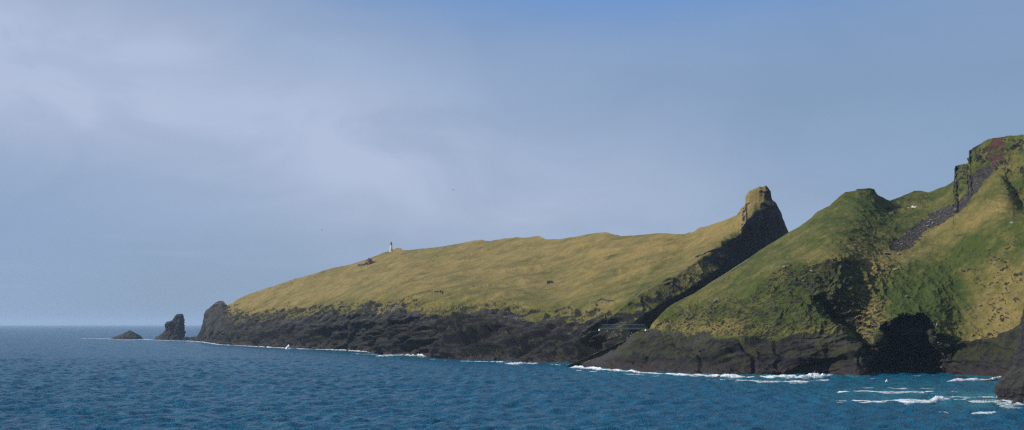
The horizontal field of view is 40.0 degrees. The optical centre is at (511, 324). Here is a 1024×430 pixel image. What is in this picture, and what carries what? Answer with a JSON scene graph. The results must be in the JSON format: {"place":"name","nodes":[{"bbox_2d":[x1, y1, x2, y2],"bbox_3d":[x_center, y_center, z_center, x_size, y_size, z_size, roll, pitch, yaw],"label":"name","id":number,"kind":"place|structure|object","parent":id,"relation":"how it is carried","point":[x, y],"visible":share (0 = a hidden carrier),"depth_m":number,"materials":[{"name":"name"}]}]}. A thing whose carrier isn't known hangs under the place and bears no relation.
{"place":"outdoors","nodes":[
{"label":"outdoors","id":0,"kind":"place"},
{"bbox_2d":[183,185,787,362],"bbox_3d":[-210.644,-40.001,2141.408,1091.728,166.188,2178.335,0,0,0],"label":"islet hill","id":1,"kind":"structure","parent":0,"point":[499,299],"depth_m":1391.53,"materials":[{"name":"green plant"}]},
{"bbox_2d":[365,258,371,264],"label":"hut","id":2,"kind":"object","parent":1,"relation":"on","point":[368,261],"visible":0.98,"depth_m":2049.48,"materials":[{"name":"white paint"}]},
{"bbox_2d":[695,248,716,257],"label":"stone wall","id":3,"kind":"structure","parent":1,"relation":"on","point":[713,250],"depth_m":1174.90,"materials":[{"name":"grey stone"}]},
{"bbox_2d":[0,325,1023,429],"bbox_3d":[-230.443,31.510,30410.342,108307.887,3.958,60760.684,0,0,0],"label":"sea","id":4,"kind":"structure","parent":0,"point":[59,377],"depth_m":631.61,"materials":[{"name":"liquid"}]},
{"bbox_2d":[110,330,142,338],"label":"skerry","id":5,"kind":"structure","parent":4,"relation":"in","point":[129,334],"depth_m":3037.78,"materials":[{"name":"grey stone"}]},
{"bbox_2d":[154,314,185,339],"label":"sea stack","id":6,"kind":"object","parent":4,"relation":"in","point":[174,328],"visible":0.94,"depth_m":2947.23,"materials":[{"name":"grey stone"}]},
{"bbox_2d":[195,341,365,351],"bbox_3d":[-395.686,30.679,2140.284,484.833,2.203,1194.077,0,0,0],"label":"surf","id":7,"kind":"structure","parent":4,"relation":"on","point":[288,348],"depth_m":1801.79,"materials":[{"name":"liquid"}]},
{"bbox_2d":[379,354,425,356],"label":"breaker","id":8,"kind":"object","parent":4,"relation":"in","point":[403,355],"visible":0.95,"depth_m":1386.38,"materials":[{"name":"liquid"}]},
{"bbox_2d":[507,362,534,363],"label":"breaker","id":9,"kind":"object","parent":4,"relation":"in","point":[519,363],"visible":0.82,"depth_m":1095.59,"materials":[{"name":"liquid"}]},
{"bbox_2d":[571,365,830,377],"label":"surf","id":10,"kind":"structure","parent":4,"relation":"on","point":[816,375],"depth_m":824.83,"materials":[{"name":"liquid"}]},
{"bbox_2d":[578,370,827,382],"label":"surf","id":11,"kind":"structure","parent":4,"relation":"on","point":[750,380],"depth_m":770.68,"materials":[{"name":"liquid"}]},
{"bbox_2d":[839,396,948,403],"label":"breaker","id":12,"kind":"object","parent":4,"relation":"in","point":[910,401],"visible":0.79,"depth_m":571.16,"materials":[{"name":"liquid"}]},
{"bbox_2d":[838,390,952,392],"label":"breaker","id":13,"kind":"object","parent":4,"relation":"in","point":[890,391],"visible":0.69,"depth_m":649.77,"materials":[{"name":"liquid"}]},
{"bbox_2d":[950,376,1001,380],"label":"breaker","id":14,"kind":"object","parent":4,"relation":"in","point":[972,378],"visible":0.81,"depth_m":783.02,"materials":[{"name":"liquid"}]},
{"bbox_2d":[972,411,995,413],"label":"breaker","id":15,"kind":"object","parent":4,"relation":"on","point":[984,412],"visible":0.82,"depth_m":495.56,"materials":[{"name":"liquid"}]},
{"bbox_2d":[954,399,1016,407],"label":"surf","id":16,"kind":"structure","parent":4,"relation":"on","point":[989,401],"depth_m":562.66,"materials":[{"name":"liquid"}]},
{"bbox_2d":[994,309,1023,400],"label":"foreground cliff","id":17,"kind":"structure","parent":4,"relation":"in","point":[1009,385],"depth_m":581.44,"materials":[{"name":"grey stone"}]},
{"bbox_2d":[1011,397,1023,405],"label":"shore rock","id":18,"kind":"object","parent":4,"relation":"in","point":[1017,399],"visible":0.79,"depth_m":550.71,"materials":[{"name":"grey stone"}]},
{"bbox_2d":[0,0,1023,324],"label":"sky","id":19,"kind":"structure","parent":0,"point":[160,160],"materials":[{"name":"blue"}]},
{"bbox_2d":[567,134,1023,376],"bbox_3d":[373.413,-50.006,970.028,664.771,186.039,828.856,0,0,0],"label":"coast hill","id":20,"kind":"structure","parent":0,"point":[760,316],"depth_m":936.81,"materials":[{"name":"green plant"}]},
{"bbox_2d":[598,324,647,330],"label":"footbridge","id":21,"kind":"object","parent":20,"relation":"on","point":[625,327],"visible":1,"depth_m":1028.76,"materials":[{"name":"brown wood"}]}
]}

